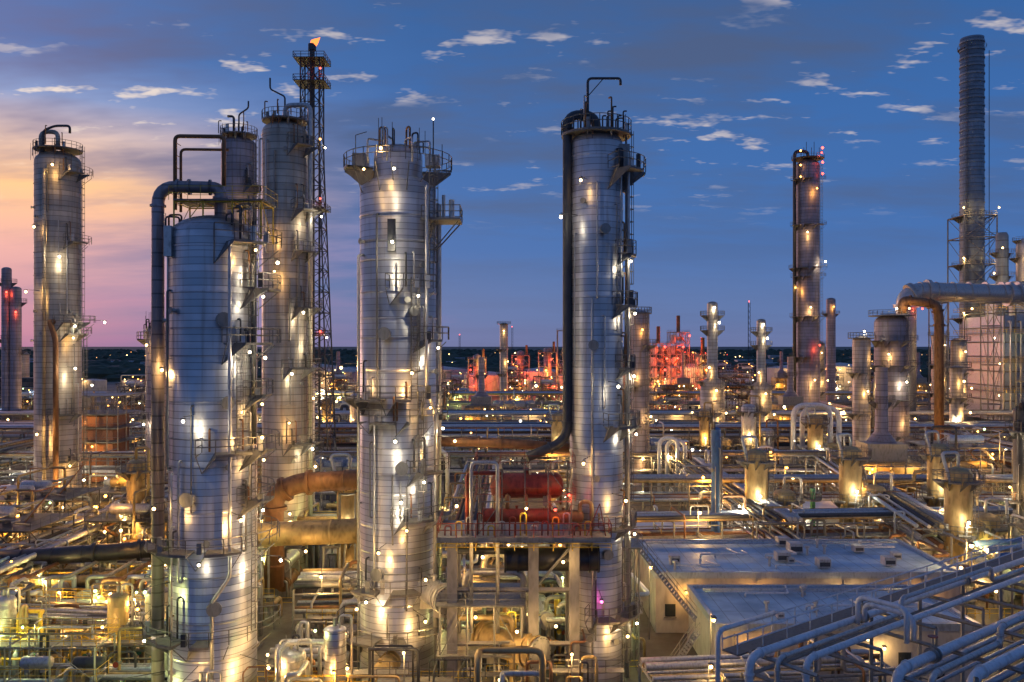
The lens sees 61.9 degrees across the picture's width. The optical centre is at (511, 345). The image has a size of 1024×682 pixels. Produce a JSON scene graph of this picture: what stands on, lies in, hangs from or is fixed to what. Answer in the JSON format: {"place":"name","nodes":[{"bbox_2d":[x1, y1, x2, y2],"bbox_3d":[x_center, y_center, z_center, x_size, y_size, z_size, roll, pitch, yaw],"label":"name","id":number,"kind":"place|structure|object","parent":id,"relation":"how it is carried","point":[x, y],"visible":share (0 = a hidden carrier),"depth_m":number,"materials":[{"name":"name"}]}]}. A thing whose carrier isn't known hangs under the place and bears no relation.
{"place":"outdoors","nodes":[
{"label":"outdoors","id":0,"kind":"place"},
{"bbox_2d":[25,124,106,510],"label":"distillation column","id":1,"kind":"structure","parent":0,"point":[59,242],"depth_m":146.97,"materials":[{"name":"metal"}]},
{"bbox_2d":[496,321,511,405],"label":"distillation column","id":2,"kind":"structure","parent":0,"point":[503,372],"depth_m":418.18,"materials":[{"name":"metal"}]},
{"bbox_2d":[0,347,1023,681],"bbox_3d":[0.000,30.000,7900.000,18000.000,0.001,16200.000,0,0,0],"label":"ground","id":3,"kind":"structure","parent":0,"point":[656,643],"depth_m":96.82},
{"bbox_2d":[0,267,16,440],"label":"slim stack","id":4,"kind":"object","parent":3,"relation":"on","point":[6,284],"visible":0.81,"depth_m":258.79,"materials":[{"name":"metal"}]},
{"bbox_2d":[0,587,20,672],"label":"vertical drum","id":5,"kind":"object","parent":3,"relation":"on","point":[8,605],"visible":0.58,"depth_m":78.48,"materials":[{"name":"metal"}]},
{"bbox_2d":[7,286,26,440],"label":"slim stack","id":6,"kind":"object","parent":3,"relation":"on","point":[16,305],"visible":0.91,"depth_m":258.70,"materials":[{"name":"metal"}]},
{"bbox_2d":[0,486,76,567],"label":"process steel structure","id":7,"kind":"object","parent":3,"relation":"on","point":[9,525],"visible":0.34,"depth_m":103.99,"materials":[{"name":"metal"}]},
{"bbox_2d":[1,577,93,678],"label":"valve manifold","id":8,"kind":"object","parent":3,"relation":"on","point":[24,610],"visible":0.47,"depth_m":78.78,"materials":[{"name":"metal"}]},
{"bbox_2d":[0,465,101,542],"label":"process steel structure","id":9,"kind":"object","parent":3,"relation":"on","point":[63,493],"visible":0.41,"depth_m":122.15,"materials":[{"name":"metal"}]},
{"bbox_2d":[3,567,140,587],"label":"insulated duct","id":10,"kind":"object","parent":3,"relation":"on","point":[81,579],"visible":0.38,"depth_m":91.70,"materials":[{"name":"metal"}]},
{"bbox_2d":[0,583,144,671],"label":"pipe rack","id":11,"kind":"object","parent":3,"relation":"on","point":[66,607],"visible":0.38,"depth_m":82.60,"materials":[{"name":"metal"}]},
{"bbox_2d":[0,414,144,483],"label":"pipe rack","id":12,"kind":"object","parent":3,"relation":"on","point":[15,445],"visible":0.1,"depth_m":175.16,"materials":[{"name":"metal"}]},
{"bbox_2d":[0,597,150,681],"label":"valve manifold","id":13,"kind":"object","parent":3,"relation":"on","point":[84,627],"visible":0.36,"depth_m":76.32,"materials":[{"name":"metal"}]},
{"bbox_2d":[0,536,165,579],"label":"black duct","id":14,"kind":"object","parent":3,"relation":"on","point":[106,553],"visible":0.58,"depth_m":94.03,"materials":[{"name":"metal"}]},
{"bbox_2d":[0,484,167,590],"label":"pipe rack","id":15,"kind":"object","parent":3,"relation":"on","point":[63,531],"visible":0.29,"depth_m":102.69,"materials":[{"name":"metal"}]},
{"bbox_2d":[2,558,167,589],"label":"pipe rack","id":16,"kind":"object","parent":3,"relation":"on","point":[71,567],"visible":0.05,"depth_m":95.65,"materials":[{"name":"metal"}]},
{"bbox_2d":[6,558,166,599],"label":"heat exchanger bank","id":17,"kind":"structure","parent":3,"relation":"on","point":[50,588],"depth_m":88.90,"materials":[{"name":"metal"}]},
{"bbox_2d":[82,388,143,483],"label":"furnace building","id":18,"kind":"structure","parent":3,"relation":"on","point":[107,430],"depth_m":186.00,"materials":[{"name":"metal"}]},
{"bbox_2d":[96,583,133,662],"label":"vertical drum","id":19,"kind":"object","parent":3,"relation":"on","point":[118,604],"visible":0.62,"depth_m":77.41,"materials":[{"name":"metal"}]},
{"bbox_2d":[81,481,167,568],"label":"process steel structure","id":20,"kind":"object","parent":3,"relation":"on","point":[119,509],"visible":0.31,"depth_m":105.64,"materials":[{"name":"metal"}]},
{"bbox_2d":[84,473,167,510],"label":"process steel structure","id":21,"kind":"object","parent":3,"relation":"on","point":[115,484],"visible":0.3,"depth_m":149.76,"materials":[{"name":"metal"}]},
{"bbox_2d":[115,375,144,439],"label":"process steel structure","id":22,"kind":"object","parent":3,"relation":"on","point":[137,383],"visible":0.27,"depth_m":271.23,"materials":[{"name":"metal"}]},
{"bbox_2d":[0,618,264,681],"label":"elevated walkway","id":23,"kind":"structure","parent":3,"relation":"on","point":[94,667],"depth_m":72.12,"materials":[{"name":"metal"}]},
{"bbox_2d":[7,559,282,635],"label":"valve manifold","id":24,"kind":"object","parent":3,"relation":"on","point":[261,593],"visible":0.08,"depth_m":90.38,"materials":[{"name":"metal"}]},
{"bbox_2d":[137,316,166,492],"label":"pressure vessel tower","id":25,"kind":"structure","parent":3,"relation":"on","point":[145,420],"depth_m":138.63,"materials":[{"name":"metal"}]},
{"bbox_2d":[89,560,261,608],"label":"heat exchanger bank","id":26,"kind":"structure","parent":3,"relation":"on","point":[110,589],"depth_m":87.35,"materials":[{"name":"metal"}]},
{"bbox_2d":[115,446,264,567],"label":"vessel cluster","id":27,"kind":"object","parent":3,"relation":"on","point":[134,473],"visible":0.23,"depth_m":107.72,"materials":[{"name":"metal"}]},
{"bbox_2d":[118,134,282,681],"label":"distillation column","id":28,"kind":"structure","parent":3,"relation":"on","point":[206,552],"depth_m":67.19,"materials":[{"name":"metal"}]},
{"bbox_2d":[218,101,261,328],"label":"distillation column","id":29,"kind":"structure","parent":3,"relation":"on","point":[241,164],"depth_m":132.67,"materials":[{"name":"metal"}]},
{"bbox_2d":[9,499,495,568],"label":"pipe rack","id":30,"kind":"object","parent":3,"relation":"on","point":[318,514],"visible":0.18,"depth_m":115.69,"materials":[{"name":"metal"}]},
{"bbox_2d":[258,545,317,602],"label":"heat exchanger bank","id":31,"kind":"structure","parent":3,"relation":"on","point":[293,570],"depth_m":101.92,"materials":[{"name":"metal"}]},
{"bbox_2d":[265,638,311,681],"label":"vertical drum","id":32,"kind":"object","parent":3,"relation":"on","point":[293,658],"visible":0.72,"depth_m":67.18,"materials":[{"name":"metal"}]},
{"bbox_2d":[258,78,327,569],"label":"distillation column","id":33,"kind":"structure","parent":3,"relation":"on","point":[289,310],"depth_m":112.51,"materials":[{"name":"metal"}]},
{"bbox_2d":[265,620,323,681],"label":"pipe rack","id":34,"kind":"object","parent":3,"relation":"on","point":[317,652],"visible":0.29,"depth_m":70.36,"materials":[{"name":"metal"}]},
{"bbox_2d":[258,518,356,615],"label":"insulated duct","id":35,"kind":"object","parent":3,"relation":"on","point":[319,532],"visible":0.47,"depth_m":93.38,"materials":[{"name":"metal"}]},
{"bbox_2d":[261,464,356,588],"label":"rusted vapour duct","id":36,"kind":"object","parent":3,"relation":"on","point":[307,482],"visible":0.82,"depth_m":97.92,"materials":[{"name":"metal"}]},
{"bbox_2d":[293,38,336,459],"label":"flare tower","id":37,"kind":"structure","parent":3,"relation":"on","point":[311,61],"depth_m":189.85,"materials":[{"name":"metal"}]},
{"bbox_2d":[313,614,352,680],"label":"vertical drum","id":38,"kind":"object","parent":3,"relation":"on","point":[334,644],"visible":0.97,"depth_m":65.87,"materials":[{"name":"metal"}]},
{"bbox_2d":[315,457,356,510],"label":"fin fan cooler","id":39,"kind":"object","parent":3,"relation":"on","point":[341,463],"visible":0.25,"depth_m":152.48,"materials":[{"name":"metal"}]},
{"bbox_2d":[317,387,356,450],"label":"vessel cluster","id":40,"kind":"object","parent":3,"relation":"on","point":[353,414],"visible":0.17,"depth_m":232.95,"materials":[{"name":"metal"}]},
{"bbox_2d":[319,453,356,592],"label":"vessel cluster","id":41,"kind":"object","parent":3,"relation":"on","point":[347,512],"visible":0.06,"depth_m":100.89,"materials":[{"name":"metal"}]},
{"bbox_2d":[335,118,462,680],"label":"distillation column","id":42,"kind":"structure","parent":3,"relation":"on","point":[395,402],"depth_m":74.98,"materials":[{"name":"metal"}]},
{"bbox_2d":[346,651,400,681],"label":"shell tube exchanger","id":43,"kind":"object","parent":42,"relation":"attached to","point":[391,656],"visible":0.46,"depth_m":72.43,"materials":[{"name":"metal"}]},
{"bbox_2d":[416,573,460,617],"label":"shell tube exchanger","id":44,"kind":"object","parent":42,"relation":"attached to","point":[427,598],"visible":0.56,"depth_m":72.88,"materials":[{"name":"metal"}]},
{"bbox_2d":[441,436,569,452],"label":"red overhead duct","id":45,"kind":"object","parent":42,"relation":"attached to","point":[500,443],"visible":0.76,"depth_m":78.57,"materials":[{"name":"metal"}]},
{"bbox_2d":[292,551,564,638],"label":"pipe rack","id":46,"kind":"object","parent":3,"relation":"on","point":[321,578],"visible":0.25,"depth_m":87.30,"materials":[{"name":"metal"}]},
{"bbox_2d":[295,575,564,670],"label":"valve manifold","id":47,"kind":"object","parent":3,"relation":"on","point":[558,610],"visible":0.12,"depth_m":82.49,"materials":[{"name":"metal"}]},
{"bbox_2d":[242,631,624,681],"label":"valve manifold","id":48,"kind":"object","parent":3,"relation":"on","point":[370,673],"visible":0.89,"depth_m":66.68,"materials":[{"name":"grey metal"}]},
{"bbox_2d":[442,450,500,565],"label":"pipe rack","id":49,"kind":"object","parent":3,"relation":"on","point":[460,498],"visible":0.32,"depth_m":131.86,"materials":[{"name":"metal"}]},
{"bbox_2d":[0,348,949,381],"bbox_3d":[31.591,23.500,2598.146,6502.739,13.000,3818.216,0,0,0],"label":"distant treeline","id":50,"kind":"object","parent":3,"relation":"on","point":[102,365],"visible":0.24,"depth_m":1284.02,"materials":[{"name":"black plant"}]},
{"bbox_2d":[461,357,498,419],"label":"fired heater","id":51,"kind":"object","parent":3,"relation":"on","point":[481,398],"visible":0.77,"depth_m":281.52,"materials":[{"name":"metal"}]},
{"bbox_2d":[453,427,520,480],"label":"process steel structure","id":52,"kind":"object","parent":3,"relation":"on","point":[496,449],"visible":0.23,"depth_m":182.92,"materials":[{"name":"metal"}]},
{"bbox_2d":[0,447,1010,498],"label":"pipe rack","id":53,"kind":"object","parent":3,"relation":"on","point":[805,468],"visible":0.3,"depth_m":167.69,"materials":[{"name":"metal"}]},
{"bbox_2d":[0,417,1012,465],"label":"pipe rack","id":54,"kind":"object","parent":3,"relation":"on","point":[537,433],"visible":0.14,"depth_m":203.79,"materials":[{"name":"metal"}]},
{"bbox_2d":[0,404,1012,441],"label":"pipe rack","id":55,"kind":"object","parent":3,"relation":"on","point":[528,412],"visible":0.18,"depth_m":255.75,"materials":[{"name":"metal"}]},
{"bbox_2d":[82,388,946,419],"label":"pipe rack","id":56,"kind":"object","parent":3,"relation":"on","point":[467,391],"visible":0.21,"depth_m":339.43,"materials":[{"name":"metal"}]},
{"bbox_2d":[508,363,528,400],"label":"process steel structure","id":57,"kind":"object","parent":3,"relation":"on","point":[513,375],"visible":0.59,"depth_m":444.82,"materials":[{"name":"metal"}]},
{"bbox_2d":[435,448,611,681],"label":"heat exchanger platform","id":58,"kind":"structure","parent":3,"relation":"on","point":[531,527],"depth_m":71.62,"materials":[{"name":"metal"}]},
{"bbox_2d":[470,621,550,670],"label":"shell tube exchanger","id":59,"kind":"object","parent":58,"relation":"attached to","point":[482,630],"visible":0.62,"depth_m":70.97,"materials":[{"name":"metal"}]},
{"bbox_2d":[529,376,561,409],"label":"process steel structure","id":60,"kind":"object","parent":3,"relation":"on","point":[549,383],"visible":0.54,"depth_m":381.02,"materials":[{"name":"metal"}]},
{"bbox_2d":[538,342,556,398],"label":"process steel structure","id":61,"kind":"object","parent":3,"relation":"on","point":[547,359],"visible":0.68,"depth_m":477.05,"materials":[{"name":"metal"}]},
{"bbox_2d":[545,404,569,481],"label":"vessel cluster","id":62,"kind":"object","parent":3,"relation":"on","point":[554,421],"visible":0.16,"depth_m":187.11,"materials":[{"name":"metal"}]},
{"bbox_2d":[486,573,649,677],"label":"heat exchanger bank","id":63,"kind":"structure","parent":3,"relation":"on","point":[545,610],"depth_m":81.01,"materials":[{"name":"metal"}]},
{"bbox_2d":[525,77,645,681],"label":"distillation column","id":64,"kind":"structure","parent":3,"relation":"on","point":[602,173],"depth_m":74.05,"materials":[{"name":"metal"}]},
{"bbox_2d":[623,306,656,491],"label":"distillation column","id":65,"kind":"structure","parent":3,"relation":"on","point":[643,347],"depth_m":168.29,"materials":[{"name":"metal"}]},
{"bbox_2d":[650,326,669,400],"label":"coker structure","id":66,"kind":"object","parent":3,"relation":"on","point":[655,360],"visible":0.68,"depth_m":450.86,"materials":[{"name":"metal"}]},
{"bbox_2d":[623,527,699,674],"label":"access stairs","id":67,"kind":"structure","parent":3,"relation":"on","point":[635,543],"depth_m":77.96,"materials":[{"name":"metal"}]},
{"bbox_2d":[650,383,689,409],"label":"process steel structure","id":68,"kind":"object","parent":3,"relation":"on","point":[671,399],"visible":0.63,"depth_m":313.89,"materials":[{"name":"metal"}]},
{"bbox_2d":[657,436,686,491],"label":"gooseneck pipe","id":69,"kind":"object","parent":3,"relation":"on","point":[671,439],"visible":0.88,"depth_m":164.92,"materials":[{"name":"silver metal"}]},
{"bbox_2d":[667,315,690,399],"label":"coker structure","id":70,"kind":"object","parent":3,"relation":"on","point":[674,350],"visible":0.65,"depth_m":458.02,"materials":[{"name":"metal"}]},
{"bbox_2d":[671,353,693,399],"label":"fired heater","id":71,"kind":"object","parent":3,"relation":"on","point":[682,380],"visible":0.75,"depth_m":443.38,"materials":[{"name":"metal"}]},
{"bbox_2d":[691,338,706,399],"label":"coker structure","id":72,"kind":"object","parent":3,"relation":"on","point":[699,361],"visible":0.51,"depth_m":448.34,"materials":[{"name":"metal"}]},
{"bbox_2d":[710,408,721,532],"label":"vent stack","id":73,"kind":"object","parent":3,"relation":"on","point":[716,472],"visible":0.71,"depth_m":114.39,"materials":[{"name":"grey paint"}]},
{"bbox_2d":[650,439,805,538],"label":"pipe rack","id":74,"kind":"object","parent":3,"relation":"on","point":[704,464],"visible":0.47,"depth_m":120.35,"materials":[{"name":"metal"}]},
{"bbox_2d":[693,395,779,473],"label":"vessel cluster","id":75,"kind":"object","parent":3,"relation":"on","point":[748,413],"visible":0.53,"depth_m":189.95,"materials":[{"name":"metal"}]},
{"bbox_2d":[718,373,754,429],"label":"process steel structure","id":76,"kind":"object","parent":3,"relation":"on","point":[743,393],"visible":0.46,"depth_m":282.45,"materials":[{"name":"metal"}]},
{"bbox_2d":[745,319,777,441],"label":"stepped column","id":77,"kind":"structure","parent":3,"relation":"on","point":[761,388],"depth_m":248.73,"materials":[{"name":"metal"}]},
{"bbox_2d":[638,639,896,681],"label":"pipe rack","id":78,"kind":"object","parent":3,"relation":"on","point":[669,665],"visible":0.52,"depth_m":66.75,"materials":[{"name":"metal"}]},
{"bbox_2d":[735,435,804,529],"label":"vessel cluster","id":79,"kind":"object","parent":3,"relation":"on","point":[756,463],"visible":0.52,"depth_m":121.32,"materials":[{"name":"metal"}]},
{"bbox_2d":[772,357,809,429],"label":"fired heater","id":80,"kind":"object","parent":3,"relation":"on","point":[790,399],"visible":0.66,"depth_m":282.61,"materials":[{"name":"metal"}]},
{"bbox_2d":[789,142,827,415],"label":"distillation column","id":81,"kind":"structure","parent":3,"relation":"on","point":[807,267],"depth_m":296.73,"materials":[{"name":"metal"}]},
{"bbox_2d":[791,403,841,483],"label":"gooseneck pipe","id":82,"kind":"object","parent":3,"relation":"on","point":[829,409],"visible":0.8,"depth_m":184.77,"materials":[{"name":"silver metal"}]},
{"bbox_2d":[623,494,1012,572],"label":"pipe rack","id":83,"kind":"object","parent":3,"relation":"on","point":[842,531],"visible":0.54,"depth_m":112.82,"materials":[{"name":"metal"}]},
{"bbox_2d":[623,467,1012,526],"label":"pipe rack","id":84,"kind":"object","parent":3,"relation":"on","point":[679,496],"visible":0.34,"depth_m":137.10,"materials":[{"name":"metal"}]},
{"bbox_2d":[801,406,846,485],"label":"vessel cluster","id":85,"kind":"object","parent":3,"relation":"on","point":[814,425],"visible":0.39,"depth_m":180.36,"materials":[{"name":"metal"}]},
{"bbox_2d":[822,298,838,400],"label":"slim stack","id":86,"kind":"object","parent":3,"relation":"on","point":[831,315],"visible":0.83,"depth_m":378.24,"materials":[{"name":"metal"}]},
{"bbox_2d":[846,330,874,446],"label":"distillation column","id":87,"kind":"structure","parent":3,"relation":"on","point":[861,377],"depth_m":186.44,"materials":[{"name":"metal"}]},
{"bbox_2d":[829,433,895,538],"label":"vessel cluster","id":88,"kind":"object","parent":3,"relation":"on","point":[850,461],"visible":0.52,"depth_m":124.78,"materials":[{"name":"metal"}]},
{"bbox_2d":[715,535,1023,681],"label":"pipe bridge","id":89,"kind":"structure","parent":3,"relation":"on","point":[763,645],"depth_m":54.34,"materials":[{"name":"metal"}]},
{"bbox_2d":[796,444,948,550],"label":"pipe rack","id":90,"kind":"object","parent":3,"relation":"on","point":[926,516],"visible":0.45,"depth_m":115.70,"materials":[{"name":"metal"}]},
{"bbox_2d":[856,367,926,491],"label":"fired heater","id":91,"kind":"object","parent":3,"relation":"on","point":[889,453],"visible":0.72,"depth_m":146.62,"materials":[{"name":"metal"}]},
{"bbox_2d":[819,400,1012,490],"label":"pipe rack","id":92,"kind":"object","parent":3,"relation":"on","point":[1009,445],"visible":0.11,"depth_m":192.61,"materials":[{"name":"metal"}]},
{"bbox_2d":[917,430,980,505],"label":"vessel cluster","id":93,"kind":"object","parent":3,"relation":"on","point":[935,491],"visible":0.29,"depth_m":128.41,"materials":[{"name":"metal"}]},
{"bbox_2d":[901,423,1008,521],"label":"process steel structure","id":94,"kind":"object","parent":3,"relation":"on","point":[969,441],"visible":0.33,"depth_m":145.72,"materials":[{"name":"metal"}]},
{"bbox_2d":[944,362,971,460],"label":"distillation column","id":95,"kind":"structure","parent":3,"relation":"on","point":[955,399],"depth_m":213.67,"materials":[{"name":"metal"}]},
{"bbox_2d":[893,279,1023,419],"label":"flue gas duct","id":96,"kind":"object","parent":3,"relation":"on","point":[1006,293],"visible":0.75,"depth_m":259.85,"materials":[{"name":"metal"}]},
{"bbox_2d":[945,336,972,420],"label":"distillation column","id":97,"kind":"structure","parent":3,"relation":"on","point":[958,349],"depth_m":258.17,"materials":[{"name":"metal"}]},
{"bbox_2d":[916,539,1023,618],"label":"heat exchanger bank","id":98,"kind":"structure","parent":3,"relation":"on","point":[942,555],"depth_m":97.55,"materials":[{"name":"metal"}]},
{"bbox_2d":[947,34,999,419],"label":"exhaust chimney","id":99,"kind":"object","parent":3,"relation":"on","point":[970,219],"visible":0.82,"depth_m":316.58,"materials":[{"name":"metal"}]},
{"bbox_2d":[932,451,1021,595],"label":"vessel cluster","id":100,"kind":"object","parent":3,"relation":"on","point":[958,484],"visible":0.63,"depth_m":103.46,"materials":[{"name":"metal"}]},
{"bbox_2d":[942,531,1023,639],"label":"curved pipe run","id":101,"kind":"object","parent":3,"relation":"on","point":[979,543],"visible":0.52,"depth_m":92.04,"materials":[{"name":"blue paint"}]},
{"bbox_2d":[953,232,1023,419],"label":"heat recovery boiler","id":102,"kind":"object","parent":3,"relation":"on","point":[1012,348],"visible":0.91,"depth_m":294.13,"materials":[{"name":"metal"}]},
{"bbox_2d":[1004,389,1023,537],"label":"pressure vessel tower","id":103,"kind":"structure","parent":3,"relation":"on","point":[1016,503],"depth_m":109.26,"materials":[{"name":"metal"}]},
{"bbox_2d":[0,0,1023,346],"label":"sky","id":104,"kind":"structure","parent":0,"point":[719,97],"materials":[{"name":"blue"}]},
{"bbox_2d":[694,301,729,457],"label":"stepped column","id":105,"kind":"structure","parent":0,"point":[712,387],"depth_m":228.63,"materials":[{"name":"metal"}]},
{"bbox_2d":[635,536,960,639],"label":"control building","id":106,"kind":"structure","parent":0,"point":[777,560],"depth_m":92.69,"materials":[{"name":"concrete"}]},
{"bbox_2d":[687,584,980,681],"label":"substation building","id":107,"kind":"structure","parent":0,"point":[718,606],"depth_m":79.25,"materials":[{"name":"concrete"}]},
{"bbox_2d":[867,295,945,458],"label":"distillation column","id":108,"kind":"structure","parent":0,"point":[891,341],"depth_m":187.03,"materials":[{"name":"metal"}]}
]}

